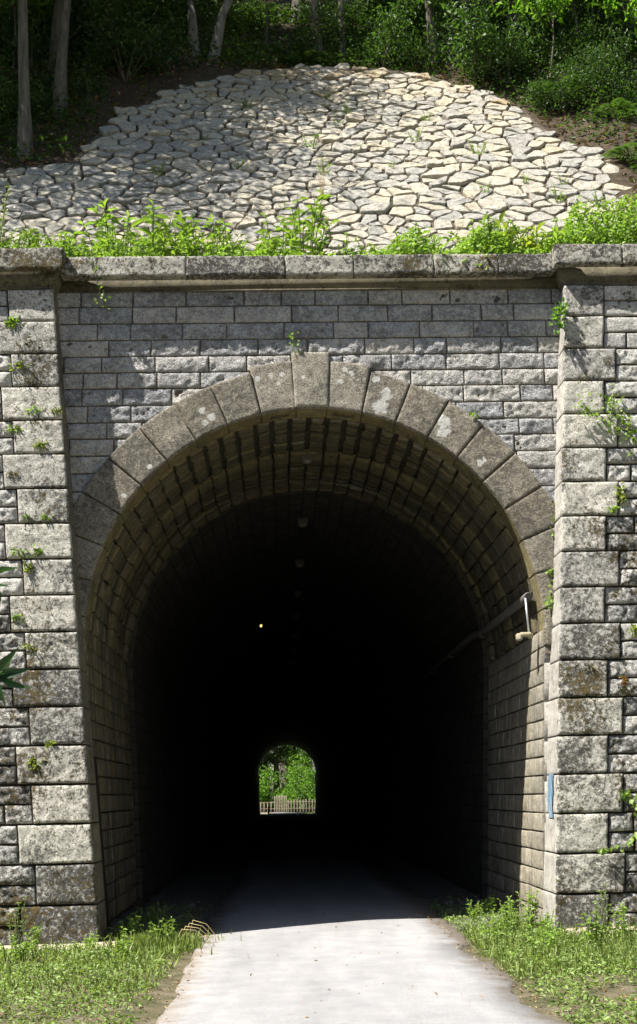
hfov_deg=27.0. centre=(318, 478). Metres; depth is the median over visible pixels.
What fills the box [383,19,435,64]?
shrub
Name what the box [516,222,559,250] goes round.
leafy weed
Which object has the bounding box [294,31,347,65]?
shrub
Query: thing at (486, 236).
leafy weed
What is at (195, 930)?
dry stalk
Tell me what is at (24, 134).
tree
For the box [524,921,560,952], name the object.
verge weed
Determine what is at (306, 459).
ceiling lamp
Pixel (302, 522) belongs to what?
ceiling lamp
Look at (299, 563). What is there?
ceiling lamp
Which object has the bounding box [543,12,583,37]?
shrub
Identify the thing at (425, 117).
joint weed
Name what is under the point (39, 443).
joint weed
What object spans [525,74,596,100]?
bush
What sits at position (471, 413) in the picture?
joint weed
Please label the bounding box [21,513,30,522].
joint weed
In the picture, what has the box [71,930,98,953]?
verge weed
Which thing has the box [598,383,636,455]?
climbing weed
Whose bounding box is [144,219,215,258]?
leafy weed
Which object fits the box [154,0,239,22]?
shrub
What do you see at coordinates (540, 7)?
chestnut sapling
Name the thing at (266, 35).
chestnut sapling
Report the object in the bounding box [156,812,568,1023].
path
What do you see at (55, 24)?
tree
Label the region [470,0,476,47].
tree
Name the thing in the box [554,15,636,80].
shrub
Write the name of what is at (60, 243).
leafy weed
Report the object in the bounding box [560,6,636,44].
shrub
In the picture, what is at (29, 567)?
joint weed
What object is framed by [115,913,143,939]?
verge weed
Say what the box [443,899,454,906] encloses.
loose stone
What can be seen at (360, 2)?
shrub
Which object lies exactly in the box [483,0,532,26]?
shrub
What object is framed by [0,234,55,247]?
leafy weed
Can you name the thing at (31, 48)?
shrub
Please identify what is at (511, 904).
verge weed
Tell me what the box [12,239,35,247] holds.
leafy weed
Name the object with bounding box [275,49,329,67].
fern
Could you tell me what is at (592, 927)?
verge weed
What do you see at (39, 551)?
joint weed
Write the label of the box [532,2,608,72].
shrub
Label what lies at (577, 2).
chestnut sapling
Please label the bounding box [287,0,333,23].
shrub
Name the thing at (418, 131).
joint weed
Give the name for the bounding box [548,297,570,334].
ivy tuft
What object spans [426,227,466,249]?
leafy weed
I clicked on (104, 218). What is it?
leafy weed
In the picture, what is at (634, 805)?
bindweed vine
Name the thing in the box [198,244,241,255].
leafy weed
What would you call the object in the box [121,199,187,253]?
leafy weed
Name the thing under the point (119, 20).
shrub
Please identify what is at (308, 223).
leafy weed
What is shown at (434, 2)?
chestnut sapling
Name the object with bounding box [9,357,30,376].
joint weed
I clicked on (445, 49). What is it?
shrub
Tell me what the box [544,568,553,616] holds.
joint weed
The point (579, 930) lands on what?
footing slab
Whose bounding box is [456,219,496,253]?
leafy weed
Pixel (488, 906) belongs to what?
verge weed
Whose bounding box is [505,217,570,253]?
leafy weed
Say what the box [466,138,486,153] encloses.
joint weed
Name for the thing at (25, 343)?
joint weed
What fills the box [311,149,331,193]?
dry stalk
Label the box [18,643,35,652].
joint weed
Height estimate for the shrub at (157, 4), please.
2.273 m
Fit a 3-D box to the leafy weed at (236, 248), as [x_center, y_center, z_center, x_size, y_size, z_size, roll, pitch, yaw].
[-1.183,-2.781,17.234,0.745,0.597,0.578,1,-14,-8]
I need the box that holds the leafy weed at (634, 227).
[611,217,636,244]
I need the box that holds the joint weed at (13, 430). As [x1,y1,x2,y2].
[2,423,23,433]
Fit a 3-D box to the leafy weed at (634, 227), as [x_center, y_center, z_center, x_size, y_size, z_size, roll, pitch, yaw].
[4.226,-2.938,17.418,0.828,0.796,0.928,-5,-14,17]
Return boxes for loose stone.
[132,923,148,932]
[184,901,195,908]
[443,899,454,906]
[459,898,471,904]
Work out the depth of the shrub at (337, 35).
27.23 m
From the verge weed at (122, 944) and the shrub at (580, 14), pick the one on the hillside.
the shrub at (580, 14)
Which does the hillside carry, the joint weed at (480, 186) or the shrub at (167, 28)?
the shrub at (167, 28)
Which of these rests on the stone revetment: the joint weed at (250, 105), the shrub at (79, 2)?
the joint weed at (250, 105)
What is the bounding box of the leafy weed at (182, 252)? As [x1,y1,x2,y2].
[176,246,221,255]
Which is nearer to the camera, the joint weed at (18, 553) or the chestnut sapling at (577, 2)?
the joint weed at (18, 553)
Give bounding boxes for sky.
[270,752,314,801]
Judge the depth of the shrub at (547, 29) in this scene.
28.68 m
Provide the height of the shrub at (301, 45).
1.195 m
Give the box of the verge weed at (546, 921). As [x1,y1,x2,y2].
[523,911,556,938]
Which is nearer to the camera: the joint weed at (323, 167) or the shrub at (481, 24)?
the joint weed at (323, 167)
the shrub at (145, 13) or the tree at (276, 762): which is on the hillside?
the shrub at (145, 13)
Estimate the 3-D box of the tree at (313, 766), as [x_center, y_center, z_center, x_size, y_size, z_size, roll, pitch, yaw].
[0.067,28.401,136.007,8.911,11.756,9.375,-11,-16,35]
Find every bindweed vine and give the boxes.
[597,832,636,855]
[629,796,636,816]
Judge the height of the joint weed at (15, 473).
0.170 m
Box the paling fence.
[260,795,314,812]
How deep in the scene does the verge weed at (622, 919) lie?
13.85 m
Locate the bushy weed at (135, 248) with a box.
[87,232,196,256]
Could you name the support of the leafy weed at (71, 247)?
on the hillside
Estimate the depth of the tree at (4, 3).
24.78 m
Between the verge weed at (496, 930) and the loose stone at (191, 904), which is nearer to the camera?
the verge weed at (496, 930)
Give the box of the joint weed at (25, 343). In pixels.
[5,334,47,359]
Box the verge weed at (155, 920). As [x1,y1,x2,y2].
[140,903,169,927]
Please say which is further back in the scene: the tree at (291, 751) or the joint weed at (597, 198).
the tree at (291, 751)
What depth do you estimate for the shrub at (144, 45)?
25.97 m
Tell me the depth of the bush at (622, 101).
23.40 m
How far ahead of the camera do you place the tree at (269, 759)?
137.21 m
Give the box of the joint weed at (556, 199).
[550,183,566,203]
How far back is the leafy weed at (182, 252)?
17.01 m
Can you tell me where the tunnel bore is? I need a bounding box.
[85,417,544,934]
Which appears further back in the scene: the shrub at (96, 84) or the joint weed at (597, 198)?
the shrub at (96, 84)
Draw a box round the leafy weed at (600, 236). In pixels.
[590,215,634,243]
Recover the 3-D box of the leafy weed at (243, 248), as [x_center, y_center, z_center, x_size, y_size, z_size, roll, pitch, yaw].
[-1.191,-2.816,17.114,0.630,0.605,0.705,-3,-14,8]
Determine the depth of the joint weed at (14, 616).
15.04 m
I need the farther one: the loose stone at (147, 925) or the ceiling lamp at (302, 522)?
the ceiling lamp at (302, 522)
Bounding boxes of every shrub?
[0,0,76,54]
[0,5,85,68]
[0,49,58,121]
[0,75,17,138]
[0,77,53,118]
[2,90,68,124]
[30,0,125,40]
[67,52,119,99]
[69,0,161,43]
[72,0,199,80]
[79,1,153,42]
[85,15,170,67]
[102,0,175,29]
[113,0,197,35]
[134,0,177,29]
[147,0,207,21]
[150,0,238,48]
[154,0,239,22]
[159,1,211,42]
[215,0,263,29]
[233,0,272,11]
[233,0,280,19]
[250,0,346,62]
[277,0,372,56]
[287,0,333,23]
[290,0,351,23]
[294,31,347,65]
[324,2,368,33]
[346,0,425,52]
[347,0,373,21]
[348,0,444,69]
[348,9,417,55]
[350,0,454,40]
[353,5,412,43]
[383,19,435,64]
[419,0,459,19]
[422,12,460,36]
[425,17,515,64]
[429,0,569,83]
[437,0,513,39]
[438,25,542,86]
[457,0,500,18]
[457,0,500,22]
[478,0,553,26]
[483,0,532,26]
[487,8,502,33]
[489,13,547,74]
[498,4,548,30]
[516,74,579,112]
[525,14,580,50]
[528,6,579,28]
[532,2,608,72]
[535,0,635,55]
[536,55,603,114]
[537,0,636,41]
[540,17,582,39]
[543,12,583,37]
[551,35,631,96]
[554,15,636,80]
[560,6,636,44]
[583,4,636,42]
[583,64,636,107]
[584,29,636,60]
[618,56,636,87]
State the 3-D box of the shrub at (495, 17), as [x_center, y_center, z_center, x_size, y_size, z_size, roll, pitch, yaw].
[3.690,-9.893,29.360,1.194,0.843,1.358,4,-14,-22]
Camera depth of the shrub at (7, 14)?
27.08 m
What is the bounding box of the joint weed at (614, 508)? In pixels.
[607,504,619,514]
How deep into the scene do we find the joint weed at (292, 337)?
16.37 m
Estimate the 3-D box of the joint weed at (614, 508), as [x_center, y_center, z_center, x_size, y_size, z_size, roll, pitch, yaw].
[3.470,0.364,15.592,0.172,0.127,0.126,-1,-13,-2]
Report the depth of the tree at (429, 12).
27.15 m
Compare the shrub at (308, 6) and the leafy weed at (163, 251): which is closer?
the leafy weed at (163, 251)
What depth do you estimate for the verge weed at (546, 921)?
13.95 m
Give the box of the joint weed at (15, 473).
[2,470,21,478]
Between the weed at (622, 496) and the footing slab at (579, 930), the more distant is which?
the weed at (622, 496)
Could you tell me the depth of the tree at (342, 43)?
27.46 m
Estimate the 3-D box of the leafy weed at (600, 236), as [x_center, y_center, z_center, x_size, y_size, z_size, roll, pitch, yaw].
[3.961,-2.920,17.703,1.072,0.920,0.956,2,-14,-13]
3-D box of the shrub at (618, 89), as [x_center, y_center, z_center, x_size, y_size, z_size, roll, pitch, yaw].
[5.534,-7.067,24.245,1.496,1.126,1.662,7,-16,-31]
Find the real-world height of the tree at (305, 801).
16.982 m
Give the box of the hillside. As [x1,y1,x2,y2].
[0,0,636,230]
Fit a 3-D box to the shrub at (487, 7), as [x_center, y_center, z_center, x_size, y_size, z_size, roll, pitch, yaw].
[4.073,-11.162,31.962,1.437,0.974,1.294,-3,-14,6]
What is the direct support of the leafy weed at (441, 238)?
on the hillside
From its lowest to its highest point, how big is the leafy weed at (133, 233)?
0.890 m
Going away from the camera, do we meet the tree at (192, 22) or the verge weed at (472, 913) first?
the verge weed at (472, 913)
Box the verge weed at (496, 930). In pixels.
[481,916,506,941]
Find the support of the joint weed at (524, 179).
on the stone revetment
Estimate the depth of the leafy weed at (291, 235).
17.52 m
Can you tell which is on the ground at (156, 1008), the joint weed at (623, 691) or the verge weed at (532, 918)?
the verge weed at (532, 918)
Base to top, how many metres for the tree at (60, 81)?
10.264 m
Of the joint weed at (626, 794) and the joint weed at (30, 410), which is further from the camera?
the joint weed at (30, 410)
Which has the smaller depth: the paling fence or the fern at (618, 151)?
the fern at (618, 151)
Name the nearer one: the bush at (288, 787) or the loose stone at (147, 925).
the loose stone at (147, 925)
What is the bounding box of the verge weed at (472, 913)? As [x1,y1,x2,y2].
[466,899,493,922]
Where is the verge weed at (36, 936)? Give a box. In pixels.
[30,923,41,951]
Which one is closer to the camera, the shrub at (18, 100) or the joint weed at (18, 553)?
the joint weed at (18, 553)
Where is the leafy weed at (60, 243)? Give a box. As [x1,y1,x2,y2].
[45,231,76,256]
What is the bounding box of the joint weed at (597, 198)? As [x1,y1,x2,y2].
[591,189,607,206]
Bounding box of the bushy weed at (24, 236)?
[0,227,44,247]
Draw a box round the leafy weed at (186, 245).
[167,227,204,256]
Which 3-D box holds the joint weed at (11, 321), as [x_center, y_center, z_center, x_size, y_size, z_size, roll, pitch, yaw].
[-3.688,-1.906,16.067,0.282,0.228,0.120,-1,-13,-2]
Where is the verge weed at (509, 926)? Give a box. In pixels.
[491,905,521,931]
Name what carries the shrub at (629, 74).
on the hillside
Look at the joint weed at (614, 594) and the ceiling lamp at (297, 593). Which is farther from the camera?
the ceiling lamp at (297, 593)
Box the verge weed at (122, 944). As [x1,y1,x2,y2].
[98,929,133,961]
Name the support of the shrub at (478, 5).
on the hillside
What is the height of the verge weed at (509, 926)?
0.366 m
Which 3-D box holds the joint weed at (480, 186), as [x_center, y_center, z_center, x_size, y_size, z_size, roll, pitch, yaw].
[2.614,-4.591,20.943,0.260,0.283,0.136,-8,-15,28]
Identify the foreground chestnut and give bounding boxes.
[0,566,32,707]
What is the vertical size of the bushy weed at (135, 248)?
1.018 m
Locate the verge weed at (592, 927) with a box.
[577,911,614,941]
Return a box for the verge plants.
[0,891,636,1023]
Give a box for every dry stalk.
[178,920,217,939]
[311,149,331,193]
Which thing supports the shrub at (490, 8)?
on the hillside
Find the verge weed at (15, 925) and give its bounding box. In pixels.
[6,894,27,946]
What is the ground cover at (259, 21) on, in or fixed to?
on the hillside
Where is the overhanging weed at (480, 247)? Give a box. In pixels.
[470,245,492,269]
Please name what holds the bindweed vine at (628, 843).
attached to the tunnel portal
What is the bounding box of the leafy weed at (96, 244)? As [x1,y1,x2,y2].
[81,232,110,255]
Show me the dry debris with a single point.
(327, 989)
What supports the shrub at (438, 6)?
on the hillside
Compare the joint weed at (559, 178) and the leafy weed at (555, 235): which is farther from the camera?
the joint weed at (559, 178)
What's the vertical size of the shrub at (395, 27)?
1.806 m
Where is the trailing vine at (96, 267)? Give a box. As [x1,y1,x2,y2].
[87,254,110,308]
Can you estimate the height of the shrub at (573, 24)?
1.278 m
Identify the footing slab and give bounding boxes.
[0,941,137,952]
[561,926,635,937]
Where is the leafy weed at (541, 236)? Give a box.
[515,229,545,252]
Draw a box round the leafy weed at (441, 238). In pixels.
[395,222,457,253]
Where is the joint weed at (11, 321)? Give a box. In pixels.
[2,315,24,329]
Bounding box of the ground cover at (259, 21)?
[0,0,636,181]
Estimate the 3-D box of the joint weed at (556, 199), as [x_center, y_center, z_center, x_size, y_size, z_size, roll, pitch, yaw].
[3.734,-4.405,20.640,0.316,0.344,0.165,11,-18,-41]
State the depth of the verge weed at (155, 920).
15.46 m
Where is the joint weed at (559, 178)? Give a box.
[558,174,569,184]
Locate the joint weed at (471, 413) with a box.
[469,411,480,418]
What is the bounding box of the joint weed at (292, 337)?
[288,332,299,356]
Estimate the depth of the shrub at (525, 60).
25.57 m
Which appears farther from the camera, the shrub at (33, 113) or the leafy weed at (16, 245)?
the shrub at (33, 113)
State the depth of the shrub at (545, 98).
24.03 m
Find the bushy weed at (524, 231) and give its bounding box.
[482,217,544,253]
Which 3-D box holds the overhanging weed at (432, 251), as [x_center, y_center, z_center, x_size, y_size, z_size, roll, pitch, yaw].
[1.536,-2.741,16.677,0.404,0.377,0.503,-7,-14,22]
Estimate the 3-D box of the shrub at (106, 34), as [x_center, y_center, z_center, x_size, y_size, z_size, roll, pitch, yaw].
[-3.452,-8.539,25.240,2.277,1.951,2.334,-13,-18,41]
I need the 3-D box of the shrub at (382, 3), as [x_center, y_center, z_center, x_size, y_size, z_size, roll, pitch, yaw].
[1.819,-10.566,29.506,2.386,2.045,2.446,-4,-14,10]
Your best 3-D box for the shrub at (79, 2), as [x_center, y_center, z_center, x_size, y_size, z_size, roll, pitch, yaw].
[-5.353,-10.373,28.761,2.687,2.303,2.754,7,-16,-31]
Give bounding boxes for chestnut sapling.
[0,0,103,69]
[265,0,305,44]
[389,0,465,58]
[482,0,573,78]
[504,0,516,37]
[565,0,622,56]
[568,0,636,32]
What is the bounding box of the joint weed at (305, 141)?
[302,130,320,148]
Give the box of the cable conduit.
[333,592,532,753]
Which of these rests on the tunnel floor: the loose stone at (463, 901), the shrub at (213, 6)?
the loose stone at (463, 901)
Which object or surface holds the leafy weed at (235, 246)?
on the hillside
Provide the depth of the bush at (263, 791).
133.90 m
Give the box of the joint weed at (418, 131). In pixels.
[408,126,423,141]
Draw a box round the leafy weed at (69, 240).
[52,227,82,256]
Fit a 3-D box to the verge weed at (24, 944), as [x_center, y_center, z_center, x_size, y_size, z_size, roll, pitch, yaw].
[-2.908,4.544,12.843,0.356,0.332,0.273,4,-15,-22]
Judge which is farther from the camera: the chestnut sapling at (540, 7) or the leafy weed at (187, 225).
the chestnut sapling at (540, 7)
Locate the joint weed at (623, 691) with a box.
[616,685,633,696]
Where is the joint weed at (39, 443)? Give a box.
[32,438,48,452]
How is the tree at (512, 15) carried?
on the hillside
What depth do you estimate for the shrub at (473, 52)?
25.20 m
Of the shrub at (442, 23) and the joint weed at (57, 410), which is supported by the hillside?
the shrub at (442, 23)
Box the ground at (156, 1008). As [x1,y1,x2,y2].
[0,924,636,1023]
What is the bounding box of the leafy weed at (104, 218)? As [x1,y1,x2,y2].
[77,198,145,256]
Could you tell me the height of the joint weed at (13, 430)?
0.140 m
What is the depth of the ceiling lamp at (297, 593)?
29.88 m
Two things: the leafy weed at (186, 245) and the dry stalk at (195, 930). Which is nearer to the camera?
the dry stalk at (195, 930)
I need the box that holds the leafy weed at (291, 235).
[254,213,315,255]
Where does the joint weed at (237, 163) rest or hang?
on the stone revetment
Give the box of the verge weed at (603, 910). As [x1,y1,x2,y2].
[592,884,610,933]
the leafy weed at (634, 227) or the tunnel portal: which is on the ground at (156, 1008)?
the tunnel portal
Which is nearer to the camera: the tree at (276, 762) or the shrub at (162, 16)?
the shrub at (162, 16)
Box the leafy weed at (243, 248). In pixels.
[202,230,248,255]
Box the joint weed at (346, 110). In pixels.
[343,99,349,114]
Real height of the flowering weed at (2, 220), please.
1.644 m
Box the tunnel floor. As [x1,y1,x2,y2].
[110,813,530,935]
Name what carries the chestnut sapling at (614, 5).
on the hillside
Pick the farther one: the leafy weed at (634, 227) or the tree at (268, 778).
the tree at (268, 778)
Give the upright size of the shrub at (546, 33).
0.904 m
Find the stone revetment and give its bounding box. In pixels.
[0,63,631,256]
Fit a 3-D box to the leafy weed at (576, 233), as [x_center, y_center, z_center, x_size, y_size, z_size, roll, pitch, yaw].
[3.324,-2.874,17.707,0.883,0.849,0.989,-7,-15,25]
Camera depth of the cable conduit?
21.61 m
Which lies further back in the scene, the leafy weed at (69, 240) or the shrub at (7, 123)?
the shrub at (7, 123)
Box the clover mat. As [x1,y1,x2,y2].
[89,191,636,259]
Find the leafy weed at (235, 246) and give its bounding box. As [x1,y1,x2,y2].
[222,239,267,255]
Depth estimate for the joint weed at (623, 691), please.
14.99 m
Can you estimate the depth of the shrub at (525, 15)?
30.71 m
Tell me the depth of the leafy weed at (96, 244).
17.41 m
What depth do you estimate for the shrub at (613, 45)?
25.96 m
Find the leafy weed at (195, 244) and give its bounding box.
[160,236,203,255]
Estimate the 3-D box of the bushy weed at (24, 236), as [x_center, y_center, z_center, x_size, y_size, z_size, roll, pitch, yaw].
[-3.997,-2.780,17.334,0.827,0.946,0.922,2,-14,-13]
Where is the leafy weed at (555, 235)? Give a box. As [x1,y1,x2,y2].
[524,220,578,247]
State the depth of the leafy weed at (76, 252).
16.99 m
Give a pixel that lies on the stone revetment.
(435, 174)
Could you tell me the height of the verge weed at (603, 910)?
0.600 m
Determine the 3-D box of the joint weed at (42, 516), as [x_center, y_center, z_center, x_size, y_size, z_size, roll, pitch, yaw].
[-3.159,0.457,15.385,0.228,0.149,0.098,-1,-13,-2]
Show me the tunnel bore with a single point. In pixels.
(412, 570)
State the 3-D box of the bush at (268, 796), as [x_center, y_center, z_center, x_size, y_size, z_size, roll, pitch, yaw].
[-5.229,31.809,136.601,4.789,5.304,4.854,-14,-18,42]
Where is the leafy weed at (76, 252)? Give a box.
[44,235,95,256]
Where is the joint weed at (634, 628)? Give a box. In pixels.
[626,623,636,635]
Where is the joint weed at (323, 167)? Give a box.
[316,157,331,173]
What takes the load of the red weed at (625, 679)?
on the tunnel portal
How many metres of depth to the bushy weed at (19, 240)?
17.18 m
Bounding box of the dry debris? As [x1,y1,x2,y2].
[0,906,636,1023]
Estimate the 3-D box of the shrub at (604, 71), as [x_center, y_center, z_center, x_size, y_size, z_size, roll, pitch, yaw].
[4.956,-7.538,24.232,1.463,1.223,1.427,-11,-17,36]
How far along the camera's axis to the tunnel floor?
24.33 m
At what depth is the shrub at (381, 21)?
28.49 m
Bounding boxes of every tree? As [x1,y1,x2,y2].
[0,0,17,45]
[16,0,33,160]
[47,0,61,71]
[51,0,70,113]
[188,0,200,56]
[207,0,233,61]
[259,745,289,770]
[260,745,311,811]
[262,749,289,811]
[270,746,314,811]
[276,745,315,811]
[279,756,288,809]
[284,748,313,810]
[290,0,304,23]
[310,0,324,65]
[338,0,346,63]
[425,0,439,63]
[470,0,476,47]
[506,0,520,35]
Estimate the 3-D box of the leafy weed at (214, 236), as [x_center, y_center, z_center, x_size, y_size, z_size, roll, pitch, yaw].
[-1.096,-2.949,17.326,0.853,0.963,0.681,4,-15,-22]
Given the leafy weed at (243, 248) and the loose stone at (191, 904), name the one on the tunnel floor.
the loose stone at (191, 904)
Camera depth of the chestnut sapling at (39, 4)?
26.75 m
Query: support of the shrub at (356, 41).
on the hillside
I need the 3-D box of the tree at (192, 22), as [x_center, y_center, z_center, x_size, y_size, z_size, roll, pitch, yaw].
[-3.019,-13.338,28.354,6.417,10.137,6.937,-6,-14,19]
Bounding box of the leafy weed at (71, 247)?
[63,240,103,256]
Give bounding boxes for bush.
[258,765,283,811]
[259,764,276,805]
[267,761,309,811]
[274,764,315,812]
[283,749,314,811]
[300,777,314,807]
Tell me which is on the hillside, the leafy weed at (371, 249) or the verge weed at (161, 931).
the leafy weed at (371, 249)
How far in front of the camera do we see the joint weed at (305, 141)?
22.50 m
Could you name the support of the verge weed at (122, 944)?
on the ground at (156, 1008)
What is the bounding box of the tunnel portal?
[0,244,636,945]
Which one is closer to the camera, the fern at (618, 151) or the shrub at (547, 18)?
the fern at (618, 151)
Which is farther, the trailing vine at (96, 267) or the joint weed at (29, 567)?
the trailing vine at (96, 267)
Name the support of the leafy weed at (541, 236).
on the hillside
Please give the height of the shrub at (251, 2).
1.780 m
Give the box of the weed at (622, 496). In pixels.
[614,482,627,506]
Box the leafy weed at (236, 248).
[221,240,242,254]
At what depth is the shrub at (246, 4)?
31.83 m
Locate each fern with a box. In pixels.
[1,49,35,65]
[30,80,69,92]
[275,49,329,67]
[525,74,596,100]
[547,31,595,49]
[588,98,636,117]
[598,142,636,160]
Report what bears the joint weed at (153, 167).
on the stone revetment
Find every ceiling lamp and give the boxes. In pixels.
[294,590,301,596]
[295,559,303,567]
[297,518,307,526]
[300,452,312,463]
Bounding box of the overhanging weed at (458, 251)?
[448,244,479,260]
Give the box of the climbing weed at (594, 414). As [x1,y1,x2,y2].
[574,391,615,433]
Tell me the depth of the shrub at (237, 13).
30.12 m
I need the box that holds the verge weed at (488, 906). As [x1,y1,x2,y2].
[474,894,496,913]
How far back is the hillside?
24.44 m
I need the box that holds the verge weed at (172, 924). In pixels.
[163,916,176,935]
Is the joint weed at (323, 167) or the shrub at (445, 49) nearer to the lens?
the joint weed at (323, 167)
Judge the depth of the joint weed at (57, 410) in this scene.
15.75 m
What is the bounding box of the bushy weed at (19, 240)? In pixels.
[0,230,40,247]
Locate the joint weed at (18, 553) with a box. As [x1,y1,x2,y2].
[9,542,33,560]
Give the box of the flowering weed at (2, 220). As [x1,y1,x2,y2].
[0,177,28,243]
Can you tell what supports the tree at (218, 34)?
on the hillside
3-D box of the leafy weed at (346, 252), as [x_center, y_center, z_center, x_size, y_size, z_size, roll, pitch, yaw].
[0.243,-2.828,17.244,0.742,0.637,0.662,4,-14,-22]
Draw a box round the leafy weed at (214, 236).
[201,213,268,255]
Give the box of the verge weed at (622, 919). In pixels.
[610,901,629,936]
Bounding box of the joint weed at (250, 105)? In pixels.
[239,97,252,107]
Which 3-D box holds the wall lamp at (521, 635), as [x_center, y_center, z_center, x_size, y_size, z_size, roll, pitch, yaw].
[2.459,1.680,15.896,0.201,0.523,0.149,-1,-13,-2]
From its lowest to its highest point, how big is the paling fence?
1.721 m
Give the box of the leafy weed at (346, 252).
[310,232,364,255]
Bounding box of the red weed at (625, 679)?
[618,675,628,685]
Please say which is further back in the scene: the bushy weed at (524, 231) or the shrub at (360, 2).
the shrub at (360, 2)
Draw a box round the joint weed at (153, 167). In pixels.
[148,160,165,176]
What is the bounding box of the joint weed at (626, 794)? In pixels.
[616,788,636,803]
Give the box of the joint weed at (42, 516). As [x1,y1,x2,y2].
[36,514,54,523]
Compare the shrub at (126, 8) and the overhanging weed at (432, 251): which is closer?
the overhanging weed at (432, 251)
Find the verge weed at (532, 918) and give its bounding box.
[515,889,539,928]
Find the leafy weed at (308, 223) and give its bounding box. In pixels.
[270,190,339,255]
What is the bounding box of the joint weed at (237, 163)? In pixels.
[231,157,244,169]
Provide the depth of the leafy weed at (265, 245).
16.95 m
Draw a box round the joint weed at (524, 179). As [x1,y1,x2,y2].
[520,170,529,183]
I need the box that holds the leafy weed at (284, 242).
[235,236,287,255]
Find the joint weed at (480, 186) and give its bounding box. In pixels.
[476,181,490,192]
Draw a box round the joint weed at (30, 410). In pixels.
[24,404,42,416]
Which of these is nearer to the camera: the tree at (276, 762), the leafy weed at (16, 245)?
the leafy weed at (16, 245)
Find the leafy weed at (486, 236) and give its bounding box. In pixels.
[447,211,515,253]
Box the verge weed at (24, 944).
[0,931,34,963]
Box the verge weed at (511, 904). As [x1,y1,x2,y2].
[497,895,515,922]
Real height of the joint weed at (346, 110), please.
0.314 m
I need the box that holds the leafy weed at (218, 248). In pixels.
[202,239,232,255]
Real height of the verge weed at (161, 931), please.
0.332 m
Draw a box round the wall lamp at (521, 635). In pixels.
[516,598,532,640]
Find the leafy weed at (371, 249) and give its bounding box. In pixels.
[354,236,406,254]
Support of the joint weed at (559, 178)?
on the stone revetment
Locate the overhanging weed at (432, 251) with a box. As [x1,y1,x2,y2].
[424,246,449,261]
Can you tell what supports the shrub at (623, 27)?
on the hillside
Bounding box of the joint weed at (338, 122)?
[331,113,343,127]
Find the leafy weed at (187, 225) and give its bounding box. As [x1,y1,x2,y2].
[170,210,245,255]
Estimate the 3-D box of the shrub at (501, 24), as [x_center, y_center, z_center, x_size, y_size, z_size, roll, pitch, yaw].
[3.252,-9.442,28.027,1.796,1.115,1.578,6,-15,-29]
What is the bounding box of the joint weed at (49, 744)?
[44,740,56,748]
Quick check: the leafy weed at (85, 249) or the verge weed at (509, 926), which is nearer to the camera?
the verge weed at (509, 926)
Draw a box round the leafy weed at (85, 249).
[69,240,118,256]
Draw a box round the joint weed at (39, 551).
[30,543,44,557]
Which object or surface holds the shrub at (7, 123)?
on the hillside
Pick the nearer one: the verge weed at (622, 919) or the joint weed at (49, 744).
the verge weed at (622, 919)
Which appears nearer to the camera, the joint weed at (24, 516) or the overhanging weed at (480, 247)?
the joint weed at (24, 516)
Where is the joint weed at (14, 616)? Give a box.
[11,612,24,623]
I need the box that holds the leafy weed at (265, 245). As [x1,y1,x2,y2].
[256,233,297,255]
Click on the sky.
(273, 752)
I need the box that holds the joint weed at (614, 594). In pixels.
[607,587,627,598]
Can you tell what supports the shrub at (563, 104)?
on the hillside
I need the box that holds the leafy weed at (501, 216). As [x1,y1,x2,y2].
[491,210,547,252]
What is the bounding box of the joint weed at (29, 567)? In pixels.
[17,563,33,572]
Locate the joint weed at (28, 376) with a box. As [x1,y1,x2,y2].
[12,364,41,386]
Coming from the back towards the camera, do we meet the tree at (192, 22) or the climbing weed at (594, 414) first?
the tree at (192, 22)
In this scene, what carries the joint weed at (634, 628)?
attached to the tunnel portal
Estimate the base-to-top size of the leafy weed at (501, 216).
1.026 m
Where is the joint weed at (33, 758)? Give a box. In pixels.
[26,757,45,768]
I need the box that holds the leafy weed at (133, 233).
[106,224,154,254]
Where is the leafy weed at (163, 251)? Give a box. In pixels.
[127,239,178,256]
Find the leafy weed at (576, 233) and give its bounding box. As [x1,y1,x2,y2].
[537,218,595,251]
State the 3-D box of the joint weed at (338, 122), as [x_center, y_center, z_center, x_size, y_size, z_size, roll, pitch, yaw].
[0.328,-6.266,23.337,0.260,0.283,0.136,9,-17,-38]
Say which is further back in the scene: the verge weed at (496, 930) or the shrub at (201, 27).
the shrub at (201, 27)
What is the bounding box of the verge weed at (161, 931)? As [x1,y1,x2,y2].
[147,920,174,939]
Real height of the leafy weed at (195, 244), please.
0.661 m
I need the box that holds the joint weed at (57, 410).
[50,406,63,416]
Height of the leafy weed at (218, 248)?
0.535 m
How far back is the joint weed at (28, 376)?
15.86 m
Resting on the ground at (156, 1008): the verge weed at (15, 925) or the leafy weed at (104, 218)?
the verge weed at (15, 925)
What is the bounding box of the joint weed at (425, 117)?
[420,110,431,120]
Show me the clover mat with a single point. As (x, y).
(568, 231)

